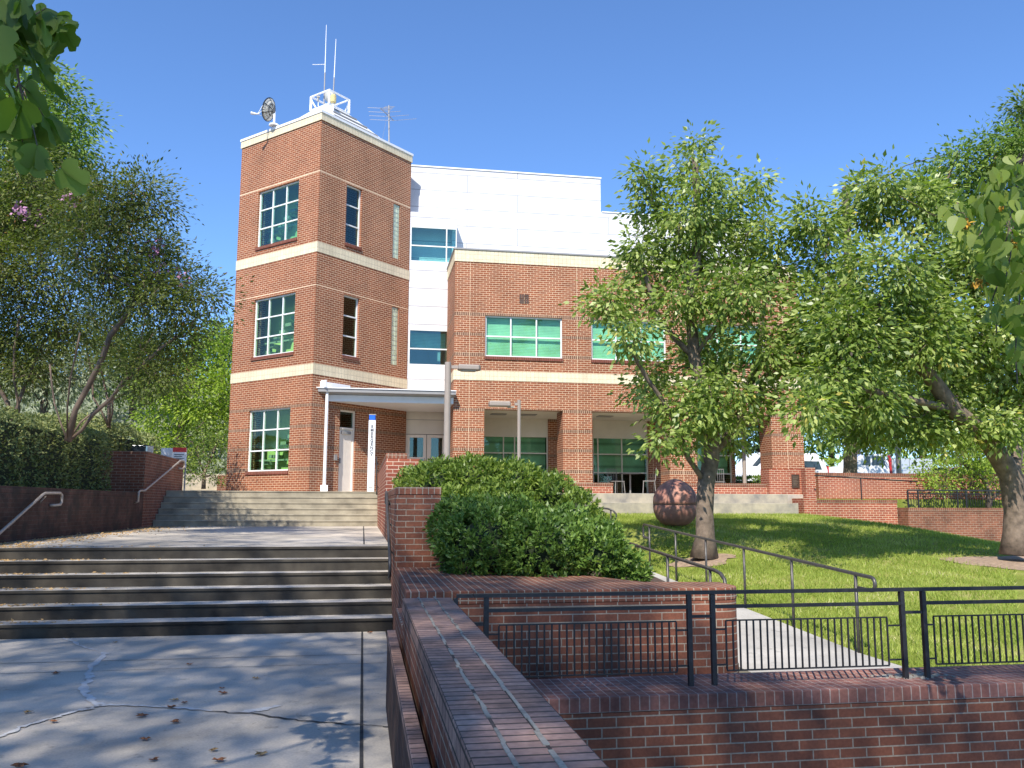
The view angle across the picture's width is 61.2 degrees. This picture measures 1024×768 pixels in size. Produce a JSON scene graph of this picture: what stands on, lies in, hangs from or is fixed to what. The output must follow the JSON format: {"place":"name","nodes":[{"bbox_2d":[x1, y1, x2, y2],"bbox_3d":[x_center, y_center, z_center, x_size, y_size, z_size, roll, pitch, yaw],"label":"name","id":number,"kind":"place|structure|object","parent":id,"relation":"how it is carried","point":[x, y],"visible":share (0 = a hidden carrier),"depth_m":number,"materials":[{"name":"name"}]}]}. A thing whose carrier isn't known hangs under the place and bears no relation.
{"place":"outdoors","nodes":[
{"label":"outdoors","id":0,"kind":"place"},
{"bbox_2d":[0,485,143,542],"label":"brick wall","id":1,"kind":"structure","parent":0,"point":[78,511],"depth_m":15.19,"materials":[{"name":"brick"}]},
{"bbox_2d":[0,492,62,533],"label":"handrail","id":2,"kind":"object","parent":1,"relation":"attached to","point":[9,524],"visible":1,"depth_m":13.51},
{"bbox_2d":[0,376,227,473],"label":"hillside","id":3,"kind":"structure","parent":0,"point":[70,410],"depth_m":66.82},
{"bbox_2d":[0,332,120,413],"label":"background tree","id":4,"kind":"object","parent":3,"relation":"on","point":[44,407],"visible":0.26,"depth_m":55.44,"materials":[{"name":"green plant"}]},
{"bbox_2d":[0,375,229,473],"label":"ground cover","id":5,"kind":"object","parent":3,"relation":"on","point":[114,416],"visible":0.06,"depth_m":64.68,"materials":[{"name":"green plant"}]},
{"bbox_2d":[75,308,175,422],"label":"background tree","id":6,"kind":"object","parent":3,"relation":"on","point":[116,400],"visible":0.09,"depth_m":61.71,"materials":[{"name":"green plant"}]},
{"bbox_2d":[175,307,233,406],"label":"background tree","id":7,"kind":"object","parent":3,"relation":"on","point":[224,325],"visible":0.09,"depth_m":67.51,"materials":[{"name":"green plant"}]},
{"bbox_2d":[1,142,254,442],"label":"crape myrtle","id":8,"kind":"object","parent":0,"point":[124,219],"visible":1,"depth_m":15.54,"materials":[{"name":"green plant"}]},
{"bbox_2d":[101,451,183,527],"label":"brick cheek wall","id":9,"kind":"structure","parent":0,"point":[134,471],"depth_m":20.84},
{"bbox_2d":[134,460,184,503],"bbox_3d":[-8.977,2.451,22.211,0.140,1.226,4.984,2,-8,-10],"label":"handrail","id":10,"kind":"object","parent":9,"relation":"attached to","point":[155,481],"visible":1,"depth_m":21.56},
{"bbox_2d":[0,526,387,545],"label":"landing pavement","id":11,"kind":"structure","parent":0,"point":[298,535],"depth_m":14.89,"materials":[{"name":"concrete"}]},
{"bbox_2d":[0,525,204,623],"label":"leaf litter","id":12,"kind":"object","parent":11,"relation":"on","point":[68,537],"visible":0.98,"depth_m":12.60,"materials":[{"name":"plant"}]},
{"bbox_2d":[153,490,377,526],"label":"concrete stairs","id":13,"kind":"structure","parent":11,"relation":"on","point":[179,508],"depth_m":22.64,"materials":[{"name":"concrete"}]},
{"bbox_2d":[377,453,419,535],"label":"brick stair wall","id":14,"kind":"structure","parent":11,"relation":"on","point":[390,466],"depth_m":15.47,"materials":[{"name":"brick"}]},
{"bbox_2d":[384,487,440,616],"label":"brick stair wall","id":15,"kind":"structure","parent":11,"relation":"on","point":[410,508],"depth_m":10.30,"materials":[{"name":"brick"}]},
{"bbox_2d":[385,491,393,579],"bbox_3d":[-1.612,1.929,11.386,0.084,1.078,2.498,2,-8,-10],"label":"handrail","id":16,"kind":"object","parent":15,"relation":"attached to","point":[387,502],"visible":0.86,"depth_m":10.76,"materials":[{"name":"brown metal"}]},
{"bbox_2d":[0,631,391,767],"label":"pavement","id":17,"kind":"structure","parent":0,"point":[310,700],"depth_m":6.56,"materials":[{"name":"concrete"}]},
{"bbox_2d":[10,762,28,766],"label":"fallen leaf","id":18,"kind":"object","parent":17,"relation":"on","point":[19,764],"visible":1,"depth_m":4.91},
{"bbox_2d":[0,544,392,638],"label":"concrete stairs","id":19,"kind":"structure","parent":17,"relation":"on","point":[187,590],"depth_m":10.68,"materials":[{"name":"concrete"}]},
{"bbox_2d":[386,630,430,767],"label":"brick wall","id":20,"kind":"structure","parent":17,"relation":"on","point":[407,747],"depth_m":4.37,"materials":[{"name":"brick"}]},
{"bbox_2d":[169,413,227,488],"bbox_3d":[-9.947,2.157,28.166,2.392,2.505,1.746,5,-10,-34],"label":"tree","id":21,"kind":"object","parent":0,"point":[212,449],"visible":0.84,"depth_m":28.09,"materials":[{"name":"green plant"}]},
{"bbox_2d":[0,0,1023,465],"label":"sky","id":22,"kind":"structure","parent":0,"point":[561,87],"materials":[{"name":"blue"}]},
{"bbox_2d":[226,89,804,493],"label":"brick building","id":23,"kind":"structure","parent":0,"point":[389,279],"depth_m":27.65,"materials":[{"name":"red brick"}]},
{"bbox_2d":[250,97,278,127],"bbox_3d":[-7.871,-8.791,27.808,0.501,0.929,0.986,-5,-9,33],"label":"satellite dish","id":24,"kind":"object","parent":23,"relation":"on","point":[268,107],"visible":1,"depth_m":27.81,"materials":[{"name":"black paint"}]},
{"bbox_2d":[245,407,289,474],"bbox_3d":[-7.402,1.755,26.396,1.980,2.000,0.170,-5,-10,35],"label":"window","id":25,"kind":"structure","parent":23,"relation":"in","point":[277,471],"depth_m":26.52,"materials":[{"name":"white paint"}]},
{"bbox_2d":[250,292,295,360],"bbox_3d":[-7.367,-1.764,26.868,1.980,1.960,0.170,-5,-10,35],"label":"window","id":26,"kind":"structure","parent":23,"relation":"in","point":[269,317],"depth_m":26.99,"materials":[{"name":"white paint"}]},
{"bbox_2d":[255,181,298,250],"bbox_3d":[-7.381,-5.307,27.377,1.980,1.960,0.170,-5,-10,35],"label":"window","id":27,"kind":"structure","parent":23,"relation":"in","point":[273,207],"depth_m":27.50,"materials":[{"name":"white paint"}]},
{"bbox_2d":[312,25,326,104],"bbox_3d":[-6.560,-10.838,29.454,0.448,2.991,0.043,2,-8,-10],"label":"whip antenna","id":28,"kind":"object","parent":23,"relation":"on","point":[324,70],"visible":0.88,"depth_m":29.44,"materials":[{"name":"grey paint"}]},
{"bbox_2d":[330,94,335,110],"bbox_3d":[-5.895,-9.211,28.524,0.198,0.670,0.198,2,-8,-10],"label":"roof beacon","id":29,"kind":"object","parent":23,"relation":"on","point":[332,99],"visible":0.92,"depth_m":28.48,"materials":[{"name":"white paint"}]},
{"bbox_2d":[338,410,354,490],"bbox_3d":[-5.115,2.061,26.480,0.130,2.510,0.670,-5,-10,35],"label":"door","id":30,"kind":"structure","parent":23,"relation":"in","point":[346,439],"depth_m":26.51,"materials":[{"name":"beige paint"}]},
{"bbox_2d":[342,295,358,360],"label":"window","id":31,"kind":"structure","parent":23,"relation":"in","point":[349,357],"depth_m":27.18,"materials":[{"name":"white paint"}]},
{"bbox_2d":[345,185,361,250],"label":"window","id":32,"kind":"structure","parent":23,"relation":"in","point":[357,247],"depth_m":27.64,"materials":[{"name":"white paint"}]},
{"bbox_2d":[368,105,408,141],"bbox_3d":[-4.136,-8.946,29.953,1.716,1.457,1.084,2,-8,-10],"label":"tv antenna","id":33,"kind":"object","parent":23,"relation":"on","point":[388,108],"visible":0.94,"depth_m":29.90,"materials":[{"name":"grey paint"}]},
{"bbox_2d":[406,434,425,460],"bbox_3d":[-3.201,2.657,28.728,0.690,1.960,0.122,2,-8,-10],"label":"entrance door","id":34,"kind":"structure","parent":23,"relation":"in","point":[408,436],"depth_m":28.81,"materials":[{"name":"beige paint"}]},
{"bbox_2d":[408,329,446,365],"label":"window","id":35,"kind":"structure","parent":23,"relation":"in","point":[421,341],"depth_m":29.72,"materials":[{"name":"glass"}]},
{"bbox_2d":[410,226,456,262],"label":"window","id":36,"kind":"structure","parent":23,"relation":"in","point":[446,229],"depth_m":29.72,"materials":[{"name":"white paint"}]},
{"bbox_2d":[426,435,443,461],"bbox_3d":[-2.541,2.674,28.839,0.610,1.960,0.122,2,-8,-10],"label":"entrance door","id":37,"kind":"structure","parent":23,"relation":"in","point":[429,437],"depth_m":28.91,"materials":[{"name":"beige paint"}]},
{"bbox_2d":[484,435,547,475],"bbox_3d":[-0.381,2.774,29.764,3.240,1.990,0.295,2,-8,-10],"label":"window","id":38,"kind":"structure","parent":23,"relation":"in","point":[496,446],"depth_m":30.03,"materials":[{"name":"green glass"}]},
{"bbox_2d":[484,316,562,361],"bbox_3d":[0.366,-1.422,27.344,2.510,1.400,0.245,2,-8,-10],"label":"window","id":39,"kind":"structure","parent":23,"relation":"in","point":[506,338],"depth_m":27.43,"materials":[{"name":"glass"}]},
{"bbox_2d":[593,437,648,493],"bbox_3d":[3.774,2.884,30.464,2.010,1.990,0.295,2,-8,-10],"label":"window","id":40,"kind":"structure","parent":23,"relation":"in","point":[609,453],"depth_m":30.60,"materials":[{"name":"green glass"}]},
{"bbox_2d":[591,320,665,363],"bbox_3d":[3.747,-1.332,27.914,2.530,1.400,0.245,2,-8,-10],"label":"window","id":41,"kind":"structure","parent":23,"relation":"in","point":[598,356],"depth_m":27.91,"materials":[{"name":"glass"}]},
{"bbox_2d":[697,440,731,482],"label":"window","id":42,"kind":"structure","parent":23,"relation":"in","point":[722,465],"depth_m":31.21,"materials":[{"name":"green glass"}]},
{"bbox_2d":[697,325,762,365],"bbox_3d":[7.138,-1.243,28.485,2.510,1.400,0.245,2,-8,-10],"label":"window","id":43,"kind":"structure","parent":23,"relation":"in","point":[741,337],"depth_m":28.68,"materials":[{"name":"glass"}]},
{"bbox_2d":[377,492,802,502],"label":"terrace pavement","id":44,"kind":"structure","parent":0,"point":[790,496],"depth_m":27.24,"materials":[{"name":"concrete"}]},
{"bbox_2d":[161,448,172,456],"bbox_3d":[-10.520,2.639,26.437,0.420,1.360,0.080,2,-8,-10],"label":"banner sign","id":45,"kind":"object","parent":44,"relation":"on","point":[168,452],"visible":0.21,"depth_m":26.47,"materials":[{"name":"white paint"}]},
{"bbox_2d":[172,447,186,490],"bbox_3d":[-10.048,2.596,26.112,0.400,1.360,0.086,2,-8,-10],"label":"notice board","id":46,"kind":"object","parent":44,"relation":"on","point":[180,453],"visible":0.59,"depth_m":26.14,"materials":[{"name":"white paint"}]},
{"bbox_2d":[182,474,223,490],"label":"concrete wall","id":47,"kind":"structure","parent":44,"relation":"on","point":[195,487],"depth_m":32.19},
{"bbox_2d":[217,475,225,490],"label":"brick wall","id":48,"kind":"structure","parent":44,"relation":"on","point":[219,488],"depth_m":31.48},
{"bbox_2d":[367,414,375,491],"bbox_3d":[-3.975,1.950,24.492,0.200,2.190,0.150,2,-8,-10],"label":"emergency phone pole","id":49,"kind":"object","parent":44,"relation":"on","point":[371,453],"visible":1,"depth_m":24.42,"materials":[{"name":"metal"}]},
{"bbox_2d":[563,482,612,492],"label":"brick parapet","id":50,"kind":"structure","parent":44,"relation":"on","point":[602,487],"depth_m":26.49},
{"bbox_2d":[607,469,624,492],"bbox_3d":[3.485,3.272,29.041,0.443,0.869,0.474,5,-9,-32],"label":"metal chair","id":51,"kind":"object","parent":44,"relation":"on","point":[615,481],"visible":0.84,"depth_m":29.09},
{"bbox_2d":[619,473,640,492],"bbox_3d":[4.002,3.380,29.306,0.751,0.730,0.751,2,-8,-10],"label":"cafe table","id":52,"kind":"object","parent":44,"relation":"on","point":[629,479],"visible":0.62,"depth_m":29.27,"materials":[{"name":"grey paint"}]},
{"bbox_2d":[687,483,766,493],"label":"brick parapet","id":53,"kind":"structure","parent":44,"relation":"on","point":[740,488],"depth_m":27.24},
{"bbox_2d":[741,420,746,482],"bbox_3d":[7.842,2.488,29.271,0.128,2.550,0.128,2,-8,-10],"label":"street lamp","id":54,"kind":"object","parent":44,"relation":"on","point":[744,468],"visible":0.44,"depth_m":29.19,"materials":[{"name":"metal"}]},
{"bbox_2d":[651,571,901,672],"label":"ramp path","id":55,"kind":"structure","parent":0,"point":[743,613],"depth_m":9.51,"materials":[{"name":"concrete"}]},
{"bbox_2d":[624,540,726,583],"bbox_3d":[1.720,2.782,12.836,0.042,1.250,7.161,2,-8,-10],"label":"handrail","id":56,"kind":"object","parent":55,"relation":"on","point":[709,569],"visible":0.33,"depth_m":10.72,"materials":[{"name":"brown metal"}]},
{"bbox_2d":[607,512,1023,667],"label":"lawn","id":57,"kind":"structure","parent":0,"point":[635,537],"depth_m":15.23,"materials":[{"name":"plant"}]},
{"bbox_2d":[488,400,520,459],"bbox_3d":[-0.204,1.839,24.289,0.910,2.818,0.300,2,-8,-10],"label":"street lamp","id":58,"kind":"object","parent":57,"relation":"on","point":[507,404],"visible":0.92,"depth_m":24.37,"materials":[{"name":"metal"}]},
{"bbox_2d":[653,479,696,525],"bbox_3d":[3.913,2.840,20.763,1.068,1.128,1.068,2,-8,-10],"label":"iron sculpture","id":59,"kind":"object","parent":57,"relation":"on","point":[674,502],"visible":0.91,"depth_m":20.37,"materials":[{"name":"metal"}]},
{"bbox_2d":[587,493,798,513],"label":"terrace steps","id":60,"kind":"structure","parent":57,"relation":"on","point":[630,503],"depth_m":26.21,"materials":[{"name":"concrete"}]},
{"bbox_2d":[669,553,736,566],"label":"bare soil","id":61,"kind":"structure","parent":57,"relation":"on","point":[722,558],"depth_m":16.41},
{"bbox_2d":[558,119,824,559],"bbox_3d":[3.611,-1.257,17.219,4.376,9.310,4.866,-7,-11,43],"label":"ash tree","id":62,"kind":"object","parent":61,"relation":"on","point":[709,423],"visible":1,"depth_m":16.88,"materials":[{"name":"green plant"}]},
{"bbox_2d":[642,523,876,652],"bbox_3d":[3.189,2.810,12.906,0.042,1.278,7.769,2,-8,-10],"label":"handrail","id":63,"kind":"object","parent":57,"relation":"on","point":[792,559],"visible":0.74,"depth_m":11.22,"materials":[{"name":"brown metal"}]},
{"bbox_2d":[760,468,816,515],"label":"brick pier wall","id":64,"kind":"structure","parent":57,"relation":"on","point":[799,481],"depth_m":27.32,"materials":[{"name":"red brick"}]},
{"bbox_2d":[817,500,897,524],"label":"brick garden wall","id":65,"kind":"structure","parent":57,"relation":"on","point":[882,511],"depth_m":26.82,"materials":[{"name":"brick"}]},
{"bbox_2d":[814,475,917,499],"bbox_3d":[11.120,3.244,27.119,3.502,0.759,0.039,2,-8,-10],"label":"metal railing","id":66,"kind":"object","parent":65,"relation":"on","point":[864,478],"visible":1,"depth_m":27.09,"materials":[{"name":"metal"}]},
{"bbox_2d":[897,508,1002,541],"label":"brick garden wall","id":67,"kind":"structure","parent":57,"relation":"on","point":[984,523],"depth_m":26.79,"materials":[{"name":"brick"}]},
{"bbox_2d":[907,489,1002,507],"bbox_3d":[15.678,3.632,27.338,7.020,0.560,0.040,2,-8,-10],"label":"metal railing","id":68,"kind":"object","parent":67,"relation":"on","point":[956,495],"visible":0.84,"depth_m":27.00,"materials":[{"name":"black paint"}]},
{"bbox_2d":[940,556,1023,569],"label":"bare soil","id":69,"kind":"structure","parent":57,"relation":"on","point":[1013,562],"depth_m":16.49,"materials":[{"name":"soil"}]},
{"bbox_2d":[749,143,1023,555],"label":"ash tree","id":70,"kind":"object","parent":69,"relation":"on","point":[926,306],"visible":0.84,"depth_m":16.03,"materials":[{"name":"green plant"}]},
{"bbox_2d":[817,499,1002,507],"bbox_3d":[21.380,6.201,35.901,25.600,2.700,11.400,2,-8,-10],"label":"back bed","id":71,"kind":"object","parent":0,"point":[901,503],"depth_m":29.16,"materials":[{"name":"plant"}]},
{"bbox_2d":[736,474,760,482],"bbox_3d":[9.251,4.705,39.039,6.677,1.327,1.492,2,-8,-10],"label":"clipped hedge","id":72,"kind":"object","parent":71,"relation":"on","point":[739,478],"visible":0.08,"depth_m":38.89,"materials":[{"name":"green plant"}]},
{"bbox_2d":[815,473,1000,498],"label":"brick garden wall","id":73,"kind":"structure","parent":71,"relation":"on","point":[835,488],"depth_m":29.32,"materials":[{"name":"brick"}]},
{"bbox_2d":[893,111,1023,474],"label":"ash tree","id":74,"kind":"object","parent":71,"relation":"on","point":[970,178],"visible":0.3,"depth_m":34.90,"materials":[{"name":"green plant"}]},
{"bbox_2d":[899,426,1023,507],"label":"maple shrub","id":75,"kind":"object","parent":71,"relation":"on","point":[974,471],"visible":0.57,"depth_m":28.70,"materials":[{"name":"green plant"}]},
{"bbox_2d":[938,153,1023,383],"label":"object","id":76,"kind":"object","parent":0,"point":[990,212],"visible":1,"depth_m":4.71,"materials":[{"name":"green plant"}]},
{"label":"parking lot","id":77,"kind":"structure","parent":0,"visible":0},
{"bbox_2d":[734,377,812,464],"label":"background tree","id":78,"kind":"object","parent":77,"relation":"on","point":[755,449],"visible":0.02,"depth_m":63.99,"materials":[{"name":"green plant"}]},
{"bbox_2d":[735,453,818,472],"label":"parked van","id":79,"kind":"object","parent":77,"relation":"on","point":[753,462],"visible":0.09,"depth_m":46.88,"materials":[{"name":"white paint"}]},
{"bbox_2d":[736,459,828,480],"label":"parked car","id":80,"kind":"object","parent":77,"relation":"on","point":[821,467],"visible":0.13,"depth_m":45.15,"materials":[{"name":"white paint"}]},
{"bbox_2d":[803,361,891,465],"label":"background tree","id":81,"kind":"object","parent":77,"relation":"on","point":[817,436],"visible":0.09,"depth_m":68.47,"materials":[{"name":"green plant"}]},
{"bbox_2d":[802,359,935,472],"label":"lot tree","id":82,"kind":"object","parent":77,"relation":"on","point":[850,464],"visible":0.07,"depth_m":40.92,"materials":[{"name":"green plant"}]},
{"bbox_2d":[829,450,932,473],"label":"parked truck","id":83,"kind":"object","parent":77,"relation":"on","point":[888,467],"visible":0.19,"depth_m":46.90,"materials":[{"name":"white paint"}]},
{"bbox_2d":[799,298,984,453],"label":"background tree","id":84,"kind":"object","parent":77,"relation":"on","point":[895,362],"visible":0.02,"depth_m":82.27,"materials":[{"name":"green plant"}]},
{"bbox_2d":[894,429,901,472],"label":"street lamp","id":85,"kind":"object","parent":77,"relation":"on","point":[898,470],"visible":0.19,"depth_m":43.71,"materials":[{"name":"metal"}]},
{"bbox_2d":[819,456,993,473],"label":"clipped hedge","id":86,"kind":"object","parent":77,"relation":"on","point":[828,461],"visible":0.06,"depth_m":56.49,"materials":[{"name":"green plant"}]},
{"bbox_2d":[868,363,983,466],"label":"background tree","id":87,"kind":"object","parent":77,"relation":"on","point":[917,457],"visible":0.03,"depth_m":62.74,"materials":[{"name":"green plant"}]},
{"bbox_2d":[841,83,1023,453],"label":"pine tree","id":88,"kind":"object","parent":77,"relation":"on","point":[1019,108],"visible":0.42,"depth_m":65.40,"materials":[{"name":"green plant"}]},
{"bbox_2d":[908,341,1015,465],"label":"background tree","id":89,"kind":"object","parent":77,"relation":"on","point":[976,409],"visible":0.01,"depth_m":68.37,"materials":[{"name":"green plant"}]},
{"bbox_3d":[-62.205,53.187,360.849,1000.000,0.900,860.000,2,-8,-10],"label":"ground","id":90,"kind":"structure","parent":0,"visible":0},
{"bbox_2d":[0,0,89,195],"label":"tulip tree","id":91,"kind":"object","parent":90,"relation":"on","point":[42,36],"visible":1,"depth_m":3.18,"materials":[{"name":"green plant"}]},
{"bbox_2d":[402,596,608,767],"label":"brick wall","id":92,"kind":"structure","parent":90,"relation":"on","point":[479,700],"depth_m":3.07,"materials":[{"name":"brick"}]},
{"bbox_2d":[393,567,737,678],"bbox_3d":[0.419,2.931,8.264,3.125,2.050,4.130,2,-8,-10],"label":"brick planter","id":93,"kind":"object","parent":90,"relation":"on","point":[420,582],"visible":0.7,"depth_m":7.62,"materials":[{"name":"brick"}]},
{"bbox_2d":[422,490,656,581],"bbox_3d":[0.241,1.759,9.669,2.465,1.158,1.850,2,-8,-10],"label":"evergreen shrub","id":94,"kind":"object","parent":93,"relation":"in","point":[516,535],"visible":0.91,"depth_m":9.15,"materials":[{"name":"green plant"}]},
{"bbox_2d":[440,561,738,672],"bbox_3d":[-0.629,3.184,16.477,3.000,2.200,16.650,2,-8,-10],"label":"shrub bed","id":95,"kind":"object","parent":93,"relation":"in","point":[655,579],"visible":0.07,"depth_m":10.80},
{"bbox_2d":[443,362,480,458],"bbox_3d":[-1.277,1.188,22.146,0.938,3.511,0.300,2,-8,-10],"label":"street lamp","id":96,"kind":"object","parent":95,"relation":"on","point":[447,386],"visible":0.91,"depth_m":22.15,"materials":[{"name":"metal"}]},
{"bbox_2d":[392,449,617,523],"bbox_3d":[-0.410,1.567,11.657,3.706,1.432,1.894,-4,-9,28],"label":"evergreen shrub","id":97,"kind":"object","parent":95,"relation":"on","point":[460,475],"visible":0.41,"depth_m":11.48,"materials":[{"name":"green plant"}]},
{"bbox_2d":[527,664,1023,767],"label":"brick retaining wall","id":98,"kind":"structure","parent":90,"relation":"on","point":[957,717],"depth_m":6.12,"materials":[{"name":"brick"}]},
{"bbox_2d":[473,590,710,685],"bbox_3d":[0.590,1.822,6.158,1.743,0.668,0.036,2,-8,-10],"label":"metal railing","id":99,"kind":"object","parent":98,"relation":"on","point":[688,629],"visible":0.94,"depth_m":6.17,"materials":[{"name":"metal"}]},
{"bbox_2d":[453,594,483,625],"bbox_3d":[-0.303,1.650,6.028,0.210,0.368,0.036,2,-8,-10],"label":"rail stub","id":100,"kind":"object","parent":99,"relation":"attached to","point":[455,600],"visible":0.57,"depth_m":6.03,"materials":[{"name":"black paint"}]},
{"bbox_2d":[700,587,922,685],"bbox_3d":[2.251,1.866,6.438,1.773,0.668,0.036,2,-8,-10],"label":"metal railing","id":101,"kind":"object","parent":98,"relation":"on","point":[900,602],"visible":1,"depth_m":6.43,"materials":[{"name":"metal"}]},
{"bbox_2d":[911,586,1023,677],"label":"metal railing","id":102,"kind":"object","parent":98,"relation":"on","point":[924,603],"visible":1,"depth_m":6.64,"materials":[{"name":"metal"}]},
{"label":"planting bed","id":103,"kind":"structure","parent":0,"visible":0},
{"bbox_2d":[0,404,113,490],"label":"clipped hedge","id":104,"kind":"object","parent":103,"relation":"on","point":[40,453],"visible":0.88,"depth_m":16.39,"materials":[{"name":"green plant"}]},
{"bbox_2d":[0,121,123,422],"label":"crape myrtle","id":105,"kind":"object","parent":104,"relation":"on","point":[35,343],"visible":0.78,"depth_m":17.60,"materials":[{"name":"green plant"}]},
{"bbox_2d":[0,56,128,263],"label":"maple tree","id":106,"kind":"object","parent":103,"relation":"on","point":[75,139],"visible":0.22,"depth_m":42.05,"materials":[{"name":"green plant"}]},
{"bbox_2d":[17,411,162,453],"bbox_3d":[-12.644,2.201,25.985,2.792,2.257,7.762,2,-8,-10],"label":"clipped hedge","id":107,"kind":"object","parent":103,"relation":"on","point":[121,441],"visible":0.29,"depth_m":25.21,"materials":[{"name":"green plant"}]},
{"bbox_2d":[29,285,208,427],"bbox_3d":[-10.878,-0.761,23.904,4.489,4.009,4.033,6,-10,-37],"label":"crape myrtle","id":108,"kind":"object","parent":107,"relation":"on","point":[109,405],"visible":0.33,"depth_m":23.58,"materials":[{"name":"green plant"}]},
{"bbox_2d":[132,445,153,452],"bbox_3d":[-11.168,2.566,26.141,0.600,1.420,0.300,2,-8,-10],"label":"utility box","id":109,"kind":"object","parent":103,"relation":"on","point":[142,448],"visible":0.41,"depth_m":26.08,"materials":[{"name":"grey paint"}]},
{"bbox_2d":[118,310,232,473],"bbox_3d":[-12.871,0.570,35.434,6.262,7.207,4.888,2,-8,-10],"label":"bright tree","id":110,"kind":"object","parent":103,"relation":"on","point":[188,413],"visible":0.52,"depth_m":35.00,"materials":[{"name":"green plant"}]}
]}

